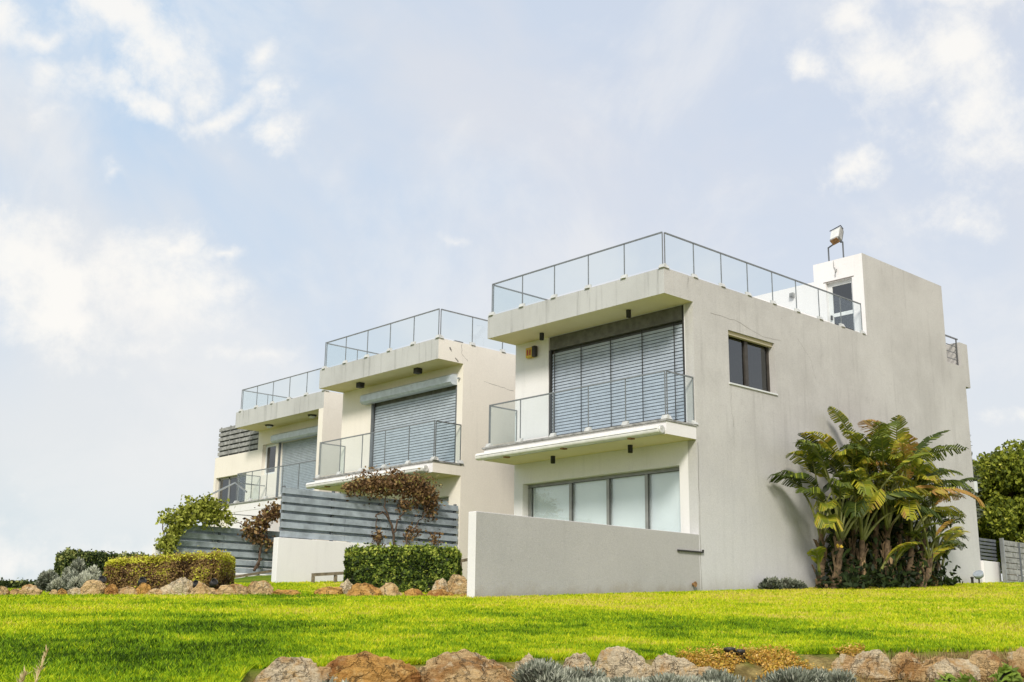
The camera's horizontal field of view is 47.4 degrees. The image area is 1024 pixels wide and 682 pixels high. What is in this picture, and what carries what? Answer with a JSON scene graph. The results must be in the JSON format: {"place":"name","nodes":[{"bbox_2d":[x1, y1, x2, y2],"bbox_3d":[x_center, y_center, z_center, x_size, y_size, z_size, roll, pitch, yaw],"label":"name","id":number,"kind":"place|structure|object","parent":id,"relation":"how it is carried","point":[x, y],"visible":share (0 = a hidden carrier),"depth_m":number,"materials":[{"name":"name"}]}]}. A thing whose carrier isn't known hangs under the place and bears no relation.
{"place":"outdoors","nodes":[
{"label":"outdoors","id":0,"kind":"place"},
{"bbox_2d":[0,579,1023,681],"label":"lawn grass","id":1,"kind":"structure","parent":0,"point":[569,627],"depth_m":12.59,"materials":[{"name":"green plant"}]},
{"bbox_2d":[0,0,1023,580],"label":"sky","id":2,"kind":"structure","parent":0,"point":[198,198],"materials":[{"name":"blue"}]},
{"bbox_2d":[1,575,1023,681],"bbox_3d":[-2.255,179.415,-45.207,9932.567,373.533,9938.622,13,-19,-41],"label":"ground","id":3,"kind":"structure","parent":0,"point":[749,669],"depth_m":9.75,"materials":[{"name":"soil"}]},
{"bbox_2d":[0,586,9,595],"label":"boulder","id":4,"kind":"object","parent":3,"relation":"on","point":[4,590],"visible":0.59,"depth_m":18.82,"materials":[{"name":"beige stone"}]},
{"bbox_2d":[9,588,19,594],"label":"boulder","id":5,"kind":"object","parent":3,"relation":"on","point":[14,591],"visible":0.57,"depth_m":18.92,"materials":[{"name":"stone"}]},
{"bbox_2d":[0,577,35,588],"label":"clipped hedge","id":6,"kind":"object","parent":3,"relation":"on","point":[19,584],"visible":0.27,"depth_m":34.37,"materials":[{"name":"green plant"}]},
{"bbox_2d":[16,666,31,681],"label":"grass stalk","id":7,"kind":"object","parent":3,"relation":"on","point":[22,676],"depth_m":6.24,"materials":[{"name":"plant"}]},
{"bbox_2d":[18,584,42,594],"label":"boulder","id":8,"kind":"object","parent":3,"relation":"on","point":[28,589],"visible":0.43,"depth_m":18.97,"materials":[{"name":"beige stone"}]},
{"bbox_2d":[29,645,48,681],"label":"grass stalk","id":9,"kind":"object","parent":3,"relation":"on","point":[38,671],"depth_m":6.28,"materials":[{"name":"plant"}]},
{"bbox_2d":[34,569,58,590],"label":"silver shrub","id":10,"kind":"object","parent":3,"relation":"on","point":[46,577],"visible":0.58,"depth_m":20.50,"materials":[{"name":"green plant"}]},
{"bbox_2d":[49,589,57,594],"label":"boulder","id":11,"kind":"object","parent":3,"relation":"on","point":[54,591],"visible":0.58,"depth_m":19.14,"materials":[{"name":"beige stone"}]},
{"bbox_2d":[45,576,65,592],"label":"silver shrub","id":12,"kind":"object","parent":3,"relation":"on","point":[57,583],"visible":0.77,"depth_m":19.95,"materials":[{"name":"green plant"}]},
{"bbox_2d":[58,588,66,594],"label":"boulder","id":13,"kind":"object","parent":3,"relation":"on","point":[62,591],"visible":0.43,"depth_m":19.17,"materials":[{"name":"brown stone"}]},
{"bbox_2d":[61,569,78,589],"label":"silver shrub","id":14,"kind":"object","parent":3,"relation":"on","point":[68,576],"visible":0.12,"depth_m":20.78,"materials":[{"name":"green plant"}]},
{"bbox_2d":[61,556,86,578],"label":"silver shrub","id":15,"kind":"object","parent":3,"relation":"on","point":[78,564],"visible":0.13,"depth_m":22.00,"materials":[{"name":"green plant"}]},
{"bbox_2d":[67,588,80,594],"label":"boulder","id":16,"kind":"object","parent":3,"relation":"on","point":[72,591],"visible":0.51,"depth_m":19.21,"materials":[{"name":"stone"}]},
{"bbox_2d":[66,565,100,590],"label":"silver shrub","id":17,"kind":"object","parent":3,"relation":"on","point":[90,573],"visible":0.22,"depth_m":20.27,"materials":[{"name":"green plant"}]},
{"bbox_2d":[80,580,105,594],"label":"boulder","id":18,"kind":"object","parent":3,"relation":"on","point":[94,587],"visible":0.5,"depth_m":19.28,"materials":[{"name":"beige stone"}]},
{"bbox_2d":[98,576,106,582],"bbox_3d":[-6.951,4.149,19.718,0.130,0.359,0.179,13,-19,-41],"label":"garden spotlight","id":19,"kind":"object","parent":3,"relation":"on","point":[103,579],"visible":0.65,"depth_m":19.73,"materials":[{"name":"metal"}]},
{"bbox_2d":[53,546,157,577],"bbox_3d":[-9.592,5.628,27.677,2.477,1.408,1.376,9,-16,-30],"label":"clipped hedge","id":20,"kind":"object","parent":3,"relation":"on","point":[66,557],"visible":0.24,"depth_m":27.08,"materials":[{"name":"green plant"}]},
{"bbox_2d":[104,584,118,594],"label":"boulder","id":21,"kind":"object","parent":3,"relation":"on","point":[111,589],"visible":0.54,"depth_m":19.41,"materials":[{"name":"brown stone"}]},
{"bbox_2d":[118,586,136,594],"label":"boulder","id":22,"kind":"object","parent":3,"relation":"on","point":[128,589],"visible":0.45,"depth_m":19.48,"materials":[{"name":"beige stone"}]},
{"bbox_2d":[138,577,146,585],"bbox_3d":[-6.333,4.201,19.915,0.130,0.338,0.179,13,-19,-41],"label":"garden spotlight","id":23,"kind":"object","parent":3,"relation":"on","point":[142,580],"visible":0.73,"depth_m":19.92,"materials":[{"name":"metal"}]},
{"bbox_2d":[136,582,150,594],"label":"boulder","id":24,"kind":"object","parent":3,"relation":"on","point":[143,588],"visible":0.48,"depth_m":19.57,"materials":[{"name":"brown stone"}]},
{"bbox_2d":[146,588,161,594],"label":"boulder","id":25,"kind":"object","parent":3,"relation":"on","point":[155,591],"visible":0.37,"depth_m":19.58,"materials":[{"name":"beige stone"}]},
{"bbox_2d":[152,546,160,556],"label":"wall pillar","id":26,"kind":"structure","parent":3,"relation":"on","point":[155,551],"depth_m":33.20,"materials":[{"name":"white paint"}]},
{"bbox_2d":[102,547,235,589],"bbox_3d":[-6.347,4.318,21.681,2.232,0.970,1.038,-1,-14,6],"label":"clipped hedge","id":27,"kind":"object","parent":3,"relation":"on","point":[159,571],"visible":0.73,"depth_m":21.31,"materials":[{"name":"green plant"}]},
{"bbox_2d":[160,577,192,594],"bbox_3d":[-5.647,4.207,19.795,0.607,0.397,0.444,13,-19,-41],"label":"boulder","id":28,"kind":"object","parent":3,"relation":"on","point":[184,585],"visible":0.55,"depth_m":19.67,"materials":[{"name":"stone"}]},
{"bbox_2d":[193,580,197,587],"bbox_3d":[-5.477,4.277,20.151,0.130,0.290,0.179,13,-19,-41],"label":"garden spotlight","id":29,"kind":"object","parent":3,"relation":"on","point":[195,582],"visible":0.41,"depth_m":20.14,"materials":[{"name":"metal"}]},
{"bbox_2d":[189,581,215,594],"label":"boulder","id":30,"kind":"object","parent":3,"relation":"on","point":[203,588],"visible":0.52,"depth_m":19.76,"materials":[{"name":"beige stone"}]},
{"bbox_2d":[209,578,217,587],"bbox_3d":[-5.188,4.280,20.227,0.130,0.322,0.179,13,-19,-41],"label":"garden spotlight","id":31,"kind":"object","parent":3,"relation":"on","point":[213,583],"visible":0.91,"depth_m":20.22,"materials":[{"name":"metal"}]},
{"bbox_2d":[216,584,247,594],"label":"boulder","id":32,"kind":"object","parent":3,"relation":"on","point":[233,589],"visible":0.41,"depth_m":19.86,"materials":[{"name":"beige stone"}]},
{"bbox_2d":[229,570,271,578],"bbox_3d":[-7.862,7.117,34.524,2.074,0.819,0.070,13,-19,-41],"label":"edging rail","id":33,"kind":"object","parent":3,"relation":"on","point":[254,573],"visible":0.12,"depth_m":34.67,"materials":[{"name":"brown wood"}]},
{"bbox_2d":[247,580,273,594],"bbox_3d":[-4.350,4.300,20.111,0.514,0.343,0.357,2,-14,-6],"label":"boulder","id":34,"kind":"object","parent":3,"relation":"on","point":[262,587],"visible":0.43,"depth_m":20.04,"materials":[{"name":"beige stone"}]},
{"bbox_2d":[210,368,342,574],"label":"row house","id":35,"kind":"structure","parent":3,"relation":"on","point":[267,452],"depth_m":40.77,"materials":[{"name":"beige paint"}]},
{"bbox_2d":[218,475,245,507],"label":"wing window","id":36,"kind":"structure","parent":35,"relation":"in","point":[230,492],"depth_m":43.63,"materials":[{"name":"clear glass"}]},
{"bbox_2d":[264,444,275,474],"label":"window","id":37,"kind":"structure","parent":35,"relation":"in","point":[270,449],"depth_m":41.98,"materials":[{"name":"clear glass"}]},
{"bbox_2d":[273,589,300,594],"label":"boulder","id":38,"kind":"object","parent":3,"relation":"on","point":[286,592],"visible":0.27,"depth_m":20.07,"materials":[{"name":"brown stone"}]},
{"bbox_2d":[253,656,331,681],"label":"boulder","id":39,"kind":"object","parent":3,"relation":"on","point":[291,669],"visible":0.99,"depth_m":7.98,"materials":[{"name":"stone"}]},
{"bbox_2d":[311,572,342,581],"bbox_3d":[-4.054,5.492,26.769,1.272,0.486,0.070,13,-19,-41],"label":"bench","id":40,"kind":"object","parent":3,"relation":"on","point":[335,574],"visible":0.39,"depth_m":26.60,"materials":[{"name":"brown wood"}]},
{"bbox_2d":[314,586,342,594],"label":"boulder","id":41,"kind":"object","parent":3,"relation":"on","point":[331,590],"visible":0.59,"depth_m":20.18,"materials":[{"name":"brown stone"}]},
{"bbox_2d":[322,673,348,681],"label":"silver plant","id":42,"kind":"object","parent":3,"relation":"on","point":[331,679],"visible":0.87,"depth_m":7.99,"materials":[{"name":"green plant"}]},
{"bbox_2d":[340,579,352,593],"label":"boulder","id":43,"kind":"object","parent":3,"relation":"on","point":[346,585],"visible":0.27,"depth_m":20.53,"materials":[{"name":"stone"}]},
{"bbox_2d":[346,583,381,595],"bbox_3d":[-2.603,4.356,20.063,0.693,0.398,0.690,13,-19,-41],"label":"boulder","id":44,"kind":"object","parent":3,"relation":"on","point":[358,589],"visible":0.38,"depth_m":19.94,"materials":[{"name":"brown stone"}]},
{"bbox_2d":[271,537,460,582],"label":"garden wall","id":45,"kind":"structure","parent":3,"relation":"on","point":[296,560],"depth_m":27.05,"materials":[{"name":"white paint"}]},
{"bbox_2d":[279,486,457,548],"bbox_3d":[-3.403,4.417,28.710,5.312,1.220,0.131,13,-19,-41],"label":"slat fence","id":46,"kind":"object","parent":45,"relation":"on","point":[308,512],"visible":0.91,"depth_m":28.27,"materials":[{"name":"grey paint"}]},
{"bbox_2d":[340,463,447,545],"bbox_3d":[-2.909,4.096,28.859,3.276,2.228,0.810,13,-19,-41],"label":"climbing vine","id":47,"kind":"object","parent":46,"relation":"attached to","point":[423,492],"visible":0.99,"depth_m":29.07,"materials":[{"name":"red plant"}]},
{"bbox_2d":[325,651,421,681],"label":"boulder","id":48,"kind":"object","parent":3,"relation":"on","point":[365,666],"visible":0.92,"depth_m":8.09,"materials":[{"name":"brown stone"}]},
{"bbox_2d":[379,582,401,595],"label":"boulder","id":49,"kind":"object","parent":3,"relation":"on","point":[389,588],"visible":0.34,"depth_m":20.07,"materials":[{"name":"beige stone"}]},
{"bbox_2d":[343,540,462,592],"bbox_3d":[-2.015,4.246,21.773,2.241,1.079,1.083,1,-14,1],"label":"boxwood hedge","id":50,"kind":"object","parent":3,"relation":"on","point":[422,568],"visible":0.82,"depth_m":21.34,"materials":[{"name":"green plant"}]},
{"bbox_2d":[306,308,515,578],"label":"row house","id":51,"kind":"structure","parent":3,"relation":"on","point":[414,406],"depth_m":32.15,"materials":[{"name":"beige paint"}]},
{"bbox_2d":[350,497,448,545],"bbox_3d":[-3.189,5.696,32.610,0.090,2.307,4.883,13,-19,-41],"label":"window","id":52,"kind":"structure","parent":51,"relation":"in","point":[446,499],"depth_m":31.55,"materials":[{"name":"glass"}]},
{"bbox_2d":[404,588,425,595],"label":"boulder","id":53,"kind":"object","parent":3,"relation":"on","point":[413,592],"visible":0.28,"depth_m":20.11,"materials":[{"name":"brown stone"}]},
{"bbox_2d":[427,589,446,596],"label":"boulder","id":54,"kind":"object","parent":3,"relation":"on","point":[438,592],"visible":0.37,"depth_m":20.10,"materials":[{"name":"brown stone"}]},
{"bbox_2d":[432,578,448,591],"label":"boulder","id":55,"kind":"object","parent":3,"relation":"on","point":[441,583],"visible":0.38,"depth_m":20.66,"materials":[{"name":"stone"}]},
{"bbox_2d":[447,574,466,594],"bbox_3d":[-0.960,4.369,20.735,0.606,0.444,0.429,-4,-15,20],"label":"boulder","id":56,"kind":"object","parent":3,"relation":"on","point":[456,583],"visible":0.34,"depth_m":20.59,"materials":[{"name":"beige stone"}]},
{"bbox_2d":[460,558,467,566],"bbox_3d":[-1.182,5.784,29.152,0.356,0.743,0.070,13,-19,-41],"label":"edging rail","id":57,"kind":"object","parent":3,"relation":"on","point":[464,560],"visible":0.24,"depth_m":29.16,"materials":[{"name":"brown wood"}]},
{"bbox_2d":[418,649,516,681],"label":"boulder","id":58,"kind":"object","parent":3,"relation":"on","point":[463,665],"visible":0.93,"depth_m":8.26,"materials":[{"name":"beige stone"}]},
{"bbox_2d":[514,652,534,675],"bbox_3d":[0.133,2.488,8.736,0.238,0.301,0.274,13,-19,-41],"label":"boulder","id":59,"kind":"object","parent":3,"relation":"on","point":[528,657],"visible":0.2,"depth_m":8.72,"materials":[{"name":"stone"}]},
{"bbox_2d":[510,657,607,681],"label":"silver plant","id":60,"kind":"object","parent":3,"relation":"on","point":[538,670],"visible":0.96,"depth_m":8.33,"materials":[{"name":"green plant"}]},
{"bbox_2d":[563,652,592,673],"bbox_3d":[0.508,2.476,8.736,0.306,0.279,0.217,2,-14,-5],"label":"boulder","id":61,"kind":"object","parent":3,"relation":"on","point":[576,659],"visible":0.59,"depth_m":8.70,"materials":[{"name":"stone"}]},
{"bbox_2d":[467,511,703,597],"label":"terrace wall","id":62,"kind":"structure","parent":3,"relation":"on","point":[512,555],"depth_m":21.55,"materials":[{"name":"grey paint"}]},
{"bbox_2d":[567,674,614,681],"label":"silver plant","id":63,"kind":"object","parent":3,"relation":"on","point":[598,679],"visible":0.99,"depth_m":8.30,"materials":[{"name":"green plant"}]},
{"bbox_2d":[594,646,653,681],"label":"boulder","id":64,"kind":"object","parent":3,"relation":"on","point":[616,661],"visible":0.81,"depth_m":8.84,"materials":[{"name":"stone"}]},
{"bbox_2d":[610,671,686,681],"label":"silver plant","id":65,"kind":"object","parent":3,"relation":"on","point":[661,678],"visible":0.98,"depth_m":8.41,"materials":[{"name":"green plant"}]},
{"bbox_2d":[651,653,698,679],"bbox_3d":[1.230,2.517,8.905,0.402,0.261,0.276,2,-14,-4],"label":"boulder","id":66,"kind":"object","parent":3,"relation":"on","point":[666,662],"visible":0.55,"depth_m":8.82,"materials":[{"name":"stone"}]},
{"bbox_2d":[674,674,705,681],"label":"silver plant","id":67,"kind":"object","parent":3,"relation":"on","point":[687,679],"visible":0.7,"depth_m":8.52,"materials":[{"name":"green plant"}]},
{"bbox_2d":[698,666,710,677],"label":"boulder","id":68,"kind":"object","parent":3,"relation":"on","point":[702,669],"visible":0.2,"depth_m":8.93,"materials":[{"name":"stone"}]},
{"bbox_2d":[694,667,751,681],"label":"silver plant","id":69,"kind":"object","parent":3,"relation":"on","point":[715,675],"visible":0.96,"depth_m":8.66,"materials":[{"name":"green plant"}]},
{"bbox_2d":[475,225,981,590],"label":"row house","id":70,"kind":"structure","parent":3,"relation":"on","point":[664,397],"depth_m":27.00,"materials":[{"name":"grey paint"}]},
{"bbox_2d":[528,467,680,531],"bbox_3d":[2.066,4.225,26.508,0.110,2.308,4.880,13,-19,-41],"label":"window","id":71,"kind":"structure","parent":70,"relation":"in","point":[650,499],"depth_m":26.38,"materials":[{"name":"glass"}]},
{"bbox_2d":[728,336,769,391],"bbox_3d":[5.349,0.518,26.696,1.758,1.208,0.080,13,-19,-41],"label":"side window","id":72,"kind":"structure","parent":70,"relation":"in","point":[748,361],"depth_m":26.76,"materials":[{"name":"grey glass"}]},
{"bbox_2d":[723,647,735,659],"bbox_3d":[1.801,2.599,9.646,0.099,0.130,0.096,13,-19,-41],"label":"irrigation cap","id":73,"kind":"object","parent":3,"relation":"on","point":[728,649],"visible":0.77,"depth_m":9.62,"materials":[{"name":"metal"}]},
{"bbox_2d":[735,649,744,661],"bbox_3d":[1.884,2.610,9.627,0.088,0.130,0.086,13,-19,-41],"label":"irrigation cap","id":74,"kind":"object","parent":3,"relation":"on","point":[741,652],"visible":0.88,"depth_m":9.60,"materials":[{"name":"metal"}]},
{"bbox_2d":[658,640,864,679],"bbox_3d":[2.093,2.618,9.567,2.231,0.340,0.564,6,-15,-18],"label":"orange ground cover","id":75,"kind":"object","parent":3,"relation":"on","point":[767,658],"visible":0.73,"depth_m":9.56,"materials":[{"name":"orange plant"}]},
{"bbox_2d":[757,576,783,589],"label":"shrub","id":76,"kind":"object","parent":3,"relation":"on","point":[767,583],"visible":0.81,"depth_m":24.91,"materials":[{"name":"green plant"}]},
{"bbox_2d":[753,664,818,681],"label":"silver plant","id":77,"kind":"object","parent":3,"relation":"on","point":[795,674],"visible":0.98,"depth_m":8.57,"materials":[{"name":"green plant"}]},
{"bbox_2d":[780,577,807,589],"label":"shrub","id":78,"kind":"object","parent":3,"relation":"on","point":[789,583],"visible":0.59,"depth_m":25.40,"materials":[{"name":"silver plant"}]},
{"bbox_2d":[808,666,858,681],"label":"silver plant","id":79,"kind":"object","parent":3,"relation":"on","point":[825,675],"visible":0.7,"depth_m":8.79,"materials":[{"name":"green plant"}]},
{"bbox_2d":[831,654,857,674],"bbox_3d":[2.740,2.694,9.646,0.254,0.209,0.163,-1,-14,7],"label":"boulder","id":80,"kind":"object","parent":3,"relation":"on","point":[845,661],"visible":0.5,"depth_m":9.61,"materials":[{"name":"stone"}]},
{"bbox_2d":[853,649,897,681],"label":"boulder","id":81,"kind":"object","parent":3,"relation":"on","point":[876,663],"visible":0.71,"depth_m":9.56,"materials":[{"name":"stone"}]},
{"bbox_2d":[767,406,985,588],"bbox_3d":[8.970,3.991,27.331,7.429,4.954,2.696,13,-19,-41],"label":"palm clump","id":82,"kind":"object","parent":3,"relation":"on","point":[881,562],"visible":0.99,"depth_m":27.09,"materials":[{"name":"green plant"}]},
{"bbox_2d":[890,651,925,681],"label":"boulder","id":83,"kind":"object","parent":3,"relation":"on","point":[904,662],"visible":0.69,"depth_m":9.63,"materials":[{"name":"beige stone"}]},
{"bbox_2d":[922,656,980,681],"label":"boulder","id":84,"kind":"object","parent":3,"relation":"on","point":[934,666],"visible":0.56,"depth_m":9.63,"materials":[{"name":"stone"}]},
{"bbox_2d":[934,671,977,681],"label":"green weed","id":85,"kind":"object","parent":3,"relation":"on","point":[947,677],"visible":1,"depth_m":8.92,"materials":[{"name":"green plant"}]},
{"bbox_2d":[973,570,983,582],"bbox_3d":[12.499,6.322,31.236,0.260,0.368,0.280,13,-19,-41],"label":"ground spotlight","id":86,"kind":"object","parent":3,"relation":"on","point":[978,574],"visible":0.98,"depth_m":31.20,"materials":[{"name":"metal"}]},
{"bbox_2d":[971,445,986,518],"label":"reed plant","id":87,"kind":"object","parent":3,"relation":"on","point":[979,514],"visible":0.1,"depth_m":35.67,"materials":[{"name":"plant"}]},
{"bbox_2d":[968,649,1006,680],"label":"boulder","id":88,"kind":"object","parent":3,"relation":"on","point":[988,662],"visible":0.43,"depth_m":9.76,"materials":[{"name":"beige stone"}]},
{"bbox_2d":[981,560,1001,582],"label":"garden wall","id":89,"kind":"structure","parent":3,"relation":"on","point":[991,570],"depth_m":32.54,"materials":[{"name":"white paint"}]},
{"bbox_2d":[979,538,997,561],"bbox_3d":[13.369,5.916,32.798,0.966,0.700,0.087,13,-19,-41],"label":"slat fence","id":90,"kind":"object","parent":89,"relation":"on","point":[993,551],"visible":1,"depth_m":32.76,"materials":[{"name":"grey wood"}]},
{"bbox_2d":[972,439,1023,580],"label":"bushy tree","id":91,"kind":"object","parent":3,"relation":"on","point":[1000,473],"visible":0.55,"depth_m":36.60,"materials":[{"name":"green plant"}]},
{"bbox_2d":[987,662,1022,681],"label":"green weed","id":92,"kind":"object","parent":3,"relation":"on","point":[1006,673],"visible":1,"depth_m":8.93,"materials":[{"name":"green plant"}]},
{"bbox_2d":[999,538,1023,582],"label":"slat fence","id":93,"kind":"object","parent":3,"relation":"on","point":[1018,575],"visible":0.76,"depth_m":32.94,"materials":[{"name":"wood"}]},
{"bbox_2d":[1006,646,1023,676],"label":"boulder","id":94,"kind":"object","parent":3,"relation":"on","point":[1016,658],"visible":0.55,"depth_m":9.90,"materials":[{"name":"beige stone"}]},
{"bbox_3d":[-8.368,7.589,34.567,5.750,1.370,0.190,13,-19,-41],"label":"garden wall","id":95,"kind":"object","parent":3,"relation":"on","visible":0},
{"bbox_2d":[173,525,311,574],"bbox_3d":[-8.043,6.340,35.183,4.792,1.400,0.130,13,-19,-41],"label":"slat fence","id":96,"kind":"object","parent":95,"relation":"on","point":[238,549],"visible":0.48,"depth_m":34.87,"materials":[{"name":"grey paint"}]},
{"bbox_2d":[166,508,289,560],"bbox_3d":[-8.444,6.084,34.863,4.300,1.831,0.025,13,-19,-41],"label":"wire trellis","id":97,"kind":"object","parent":96,"relation":"attached to","point":[214,526],"visible":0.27,"depth_m":35.23,"materials":[{"name":"metal"}]},
{"bbox_2d":[153,492,237,555],"bbox_3d":[-9.153,5.706,33.798,2.645,2.727,0.788,13,-19,-41],"label":"climbing vine","id":98,"kind":"object","parent":97,"relation":"attached to","point":[206,511],"visible":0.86,"depth_m":33.71,"materials":[{"name":"green plant"}]},
{"bbox_2d":[236,498,280,571],"bbox_3d":[-7.580,5.832,35.331,2.251,2.273,0.752,13,-19,-41],"label":"climbing vine","id":99,"kind":"object","parent":97,"relation":"attached to","point":[259,523],"visible":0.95,"depth_m":35.30,"materials":[{"name":"red plant"}]},
{"bbox_2d":[738,647,1023,681],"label":"dry grass","id":100,"kind":"structure","parent":0,"point":[920,657],"depth_m":10.01,"materials":[{"name":"brown plant"}]}
]}

